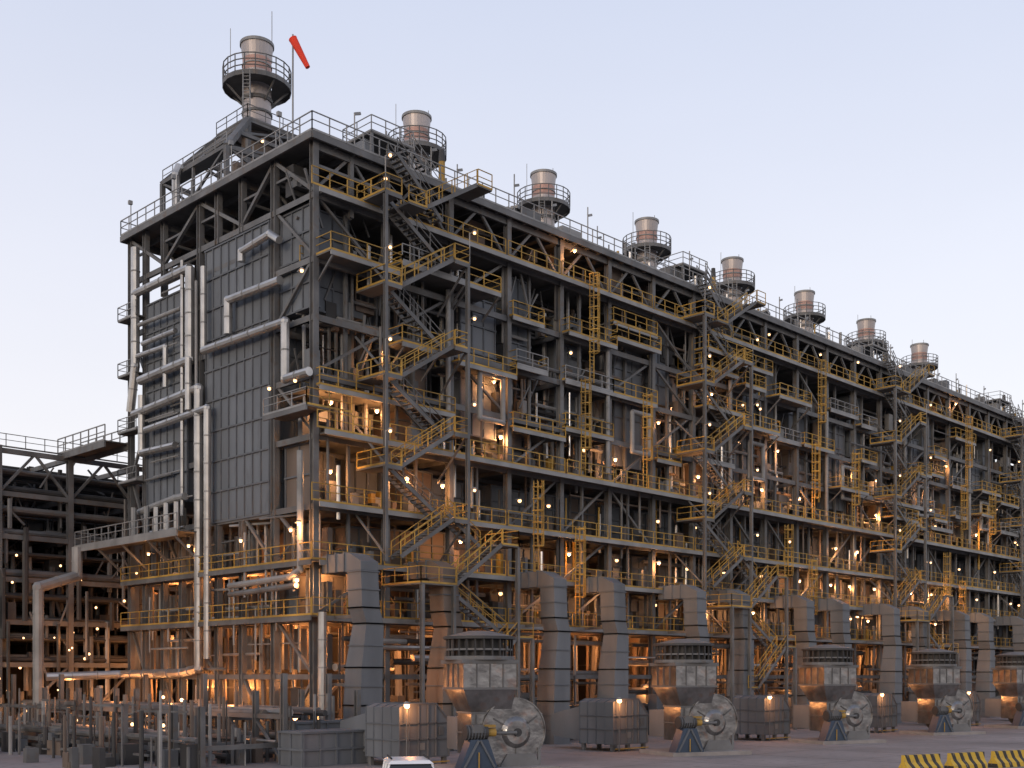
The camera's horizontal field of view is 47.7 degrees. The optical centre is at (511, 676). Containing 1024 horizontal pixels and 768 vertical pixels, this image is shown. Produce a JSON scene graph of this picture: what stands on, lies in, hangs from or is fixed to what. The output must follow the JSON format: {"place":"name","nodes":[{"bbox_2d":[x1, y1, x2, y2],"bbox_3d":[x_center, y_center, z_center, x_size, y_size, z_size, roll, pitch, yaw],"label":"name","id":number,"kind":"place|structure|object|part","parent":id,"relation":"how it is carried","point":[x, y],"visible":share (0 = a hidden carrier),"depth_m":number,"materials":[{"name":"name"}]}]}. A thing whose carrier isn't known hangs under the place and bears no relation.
{"place":"outdoors","nodes":[
{"label":"outdoors","id":0,"kind":"place"},
{"bbox_2d":[0,717,1023,767],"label":"concrete paving","id":1,"kind":"structure","parent":0,"point":[566,757],"depth_m":75.56,"materials":[{"name":"grey concrete"}]},
{"bbox_2d":[0,424,263,721],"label":"pipe rack","id":2,"kind":"object","parent":1,"relation":"on","point":[46,514],"visible":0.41,"depth_m":100.24,"materials":[{"name":"grey metal"}]},
{"bbox_2d":[0,673,360,767],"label":"pipe track","id":3,"kind":"structure","parent":1,"relation":"on","point":[172,735],"depth_m":68.95,"materials":[{"name":"grey metal"}]},
{"bbox_2d":[274,720,367,767],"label":"air duct","id":4,"kind":"object","parent":1,"relation":"on","point":[303,743],"visible":0.82,"depth_m":65.28,"materials":[{"name":"grey metal"}]},
{"bbox_2d":[322,552,384,719],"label":"air duct","id":5,"kind":"object","parent":1,"relation":"on","point":[363,667],"visible":0.78,"depth_m":73.55,"materials":[{"name":"grey metal"}]},
{"bbox_2d":[340,701,449,764],"bbox_3d":[-6.915,3.175,66.981,6.640,3.650,3.815,0,0,45],"label":"silencer box","id":6,"kind":"object","parent":1,"relation":"on","point":[400,729],"visible":0.82,"depth_m":65.00,"materials":[{"name":"grey metal"}]},
{"bbox_2d":[382,754,433,767],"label":"parked car","id":7,"kind":"object","parent":1,"relation":"on","point":[408,762],"visible":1,"depth_m":43.46,"materials":[{"name":"white paint"}]},
{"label":"windows","id":8,"kind":"part","parent":7,"relation":"part of","materials":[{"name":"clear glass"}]},
{"bbox_2d":[403,560,464,750],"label":"air duct","id":9,"kind":"object","parent":1,"relation":"on","point":[440,604],"visible":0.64,"depth_m":78.48,"materials":[{"name":"grey metal"}]},
{"bbox_2d":[433,631,559,767],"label":"blower fan","id":10,"kind":"object","parent":1,"relation":"on","point":[494,723],"visible":1,"depth_m":61.16},
{"bbox_2d":[32,161,1023,729],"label":"process pipes","id":11,"kind":"object","parent":1,"relation":"on","point":[200,539],"visible":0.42,"depth_m":88.81,"materials":[{"name":"grey metal"}]},
{"bbox_2d":[514,570,571,744],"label":"air duct","id":12,"kind":"object","parent":1,"relation":"on","point":[553,688],"visible":0.87,"depth_m":86.33,"materials":[{"name":"grey metal"}]},
{"bbox_2d":[74,117,1023,750],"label":"structural steel","id":13,"kind":"object","parent":1,"relation":"on","point":[280,205],"visible":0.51,"depth_m":92.68,"materials":[{"name":"grey metal"}]},
{"bbox_2d":[74,103,1023,687],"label":"handrails and ladders","id":14,"kind":"object","parent":13,"relation":"on","point":[798,323],"visible":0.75,"depth_m":93.56,"materials":[{"name":"yellow metal"}]},
{"bbox_2d":[95,118,1023,739],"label":"decks and roof","id":15,"kind":"object","parent":13,"relation":"on","point":[297,154],"visible":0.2,"depth_m":92.76,"materials":[{"name":"grey metal"}]},
{"bbox_2d":[222,28,291,143],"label":"exhaust stack","id":16,"kind":"object","parent":15,"relation":"on","point":[254,80],"visible":0.97,"depth_m":97.94,"materials":[{"name":"grey metal"}]},
{"bbox_2d":[289,34,309,137],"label":"windsock","id":17,"kind":"object","parent":15,"relation":"on","point":[295,43],"visible":1,"depth_m":79.13,"materials":[{"name":"fabric"}]},
{"bbox_2d":[146,136,1019,726],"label":"furnace casings","id":18,"kind":"object","parent":13,"relation":"attached to","point":[236,384],"visible":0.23,"depth_m":88.19,"materials":[{"name":"grey metal"}]},
{"bbox_2d":[388,110,446,173],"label":"exhaust stack","id":19,"kind":"object","parent":18,"relation":"on","point":[417,122],"visible":0.49,"depth_m":110.72,"materials":[{"name":"grey metal"}]},
{"bbox_2d":[517,169,569,226],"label":"exhaust stack","id":20,"kind":"object","parent":18,"relation":"on","point":[543,184],"visible":0.66,"depth_m":123.54,"materials":[{"name":"grey metal"}]},
{"bbox_2d":[622,215,670,268],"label":"exhaust stack","id":21,"kind":"object","parent":18,"relation":"on","point":[646,233],"visible":0.72,"depth_m":136.39,"materials":[{"name":"grey metal"}]},
{"bbox_2d":[716,256,754,302],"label":"exhaust stack","id":22,"kind":"object","parent":18,"relation":"on","point":[732,267],"visible":0.68,"depth_m":149.18,"materials":[{"name":"grey metal"}]},
{"bbox_2d":[784,290,825,331],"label":"exhaust stack","id":23,"kind":"object","parent":18,"relation":"on","point":[805,298],"visible":0.64,"depth_m":162.02,"materials":[{"name":"grey metal"}]},
{"bbox_2d":[846,318,885,347],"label":"exhaust stack","id":24,"kind":"object","parent":18,"relation":"on","point":[866,327],"visible":0.51,"depth_m":174.83,"materials":[{"name":"grey metal"}]},
{"bbox_2d":[901,340,937,373],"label":"exhaust stack","id":25,"kind":"object","parent":18,"relation":"on","point":[919,353],"visible":0.62,"depth_m":187.64,"materials":[{"name":"grey metal"}]},
{"bbox_2d":[146,138,1023,719],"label":"lamps","id":26,"kind":"object","parent":13,"relation":"attached to","point":[390,338],"visible":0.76,"depth_m":93.10,"materials":[{"name":"glowing warm-white lamp glass"},{"name":"grey steel"}]},
{"bbox_2d":[551,697,648,751],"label":"silencer box","id":27,"kind":"object","parent":1,"relation":"on","point":[613,723],"visible":0.98,"depth_m":78.28,"materials":[{"name":"grey metal"}]},
{"bbox_2d":[575,576,629,697],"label":"air duct","id":28,"kind":"object","parent":1,"relation":"on","point":[613,669],"visible":0.82,"depth_m":91.34,"materials":[{"name":"grey metal"}]},
{"bbox_2d":[658,584,710,641],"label":"air duct","id":29,"kind":"object","parent":1,"relation":"on","point":[695,612],"visible":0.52,"depth_m":99.36,"materials":[{"name":"grey metal"}]},
{"bbox_2d":[640,639,751,756],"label":"blower fan","id":30,"kind":"object","parent":1,"relation":"on","point":[696,716],"visible":1,"depth_m":74.31},
{"bbox_2d":[379,134,1023,694],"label":"stairs","id":31,"kind":"structure","parent":1,"relation":"on","point":[465,572],"depth_m":82.73,"materials":[{"name":"yellow metal"}]},
{"bbox_2d":[706,588,754,699],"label":"air duct","id":32,"kind":"object","parent":1,"relation":"on","point":[740,651],"visible":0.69,"depth_m":104.08,"materials":[{"name":"grey metal"}]},
{"bbox_2d":[732,694,790,740],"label":"silencer box","id":33,"kind":"object","parent":1,"relation":"on","point":[761,716],"visible":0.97,"depth_m":91.04,"materials":[{"name":"grey metal"}]},
{"bbox_2d":[770,595,817,728],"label":"air duct","id":34,"kind":"object","parent":1,"relation":"on","point":[804,621],"visible":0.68,"depth_m":112.15,"materials":[{"name":"grey metal"}]},
{"bbox_2d":[813,598,852,657],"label":"air duct","id":35,"kind":"object","parent":1,"relation":"on","point":[839,610],"visible":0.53,"depth_m":117.11,"materials":[{"name":"grey metal"}]},
{"bbox_2d":[788,645,886,744],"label":"blower fan","id":36,"kind":"object","parent":1,"relation":"on","point":[838,710],"visible":1,"depth_m":87.47},
{"bbox_2d":[857,603,902,722],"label":"air duct","id":37,"kind":"object","parent":1,"relation":"on","point":[890,671],"visible":0.83,"depth_m":124.89,"materials":[{"name":"grey metal"}]},
{"bbox_2d":[862,692,897,732],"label":"silencer box","id":38,"kind":"object","parent":1,"relation":"on","point":[884,707],"visible":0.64,"depth_m":103.96,"materials":[{"name":"grey metal"}]},
{"bbox_2d":[897,606,930,700],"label":"air duct","id":39,"kind":"object","parent":1,"relation":"on","point":[922,630],"visible":0.38,"depth_m":129.96,"materials":[{"name":"grey metal"}]},
{"bbox_2d":[898,754,942,767],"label":"concrete barrier","id":40,"kind":"object","parent":1,"relation":"on","point":[922,761],"visible":1,"depth_m":61.01,"materials":[{"name":"yellow concrete"}]},
{"bbox_2d":[899,649,985,735],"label":"blower fan","id":41,"kind":"object","parent":1,"relation":"on","point":[943,705],"visible":1,"depth_m":100.63},
{"bbox_2d":[915,690,980,725],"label":"silencer box","id":42,"kind":"object","parent":1,"relation":"on","point":[974,697],"visible":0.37,"depth_m":118.10,"materials":[{"name":"grey metal"}]},
{"bbox_2d":[931,610,972,690],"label":"air duct","id":43,"kind":"object","parent":1,"relation":"on","point":[962,620],"visible":0.55,"depth_m":137.67,"materials":[{"name":"grey metal"}]},
{"bbox_2d":[944,752,986,767],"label":"concrete barrier","id":44,"kind":"object","parent":1,"relation":"on","point":[967,760],"visible":1,"depth_m":62.62,"materials":[{"name":"yellow concrete"}]},
{"bbox_2d":[966,612,995,717],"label":"air duct","id":45,"kind":"object","parent":1,"relation":"on","point":[985,686],"visible":0.73,"depth_m":142.62,"materials":[{"name":"grey metal"}]},
{"bbox_2d":[984,652,1023,728],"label":"blower fan","id":46,"kind":"object","parent":1,"relation":"on","point":[1008,676],"visible":1,"depth_m":113.84},
{"bbox_2d":[988,750,1023,767],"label":"concrete barrier","id":47,"kind":"object","parent":1,"relation":"on","point":[1006,758],"visible":1,"depth_m":64.15,"materials":[{"name":"yellow concrete"}]},
{"bbox_2d":[993,616,1023,651],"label":"air duct","id":48,"kind":"object","parent":1,"relation":"on","point":[1016,623],"visible":0.54,"depth_m":150.78,"materials":[{"name":"grey metal"}]},
{"bbox_2d":[0,0,1023,480],"label":"sky","id":49,"kind":"structure","parent":0,"point":[867,156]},
{"bbox_2d":[982,696,1000,712],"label":"silencer box","id":50,"kind":"object","parent":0,"point":[983,705],"visible":0.02,"depth_m":133.84,"materials":[{"name":"grey metal"}]}
]}

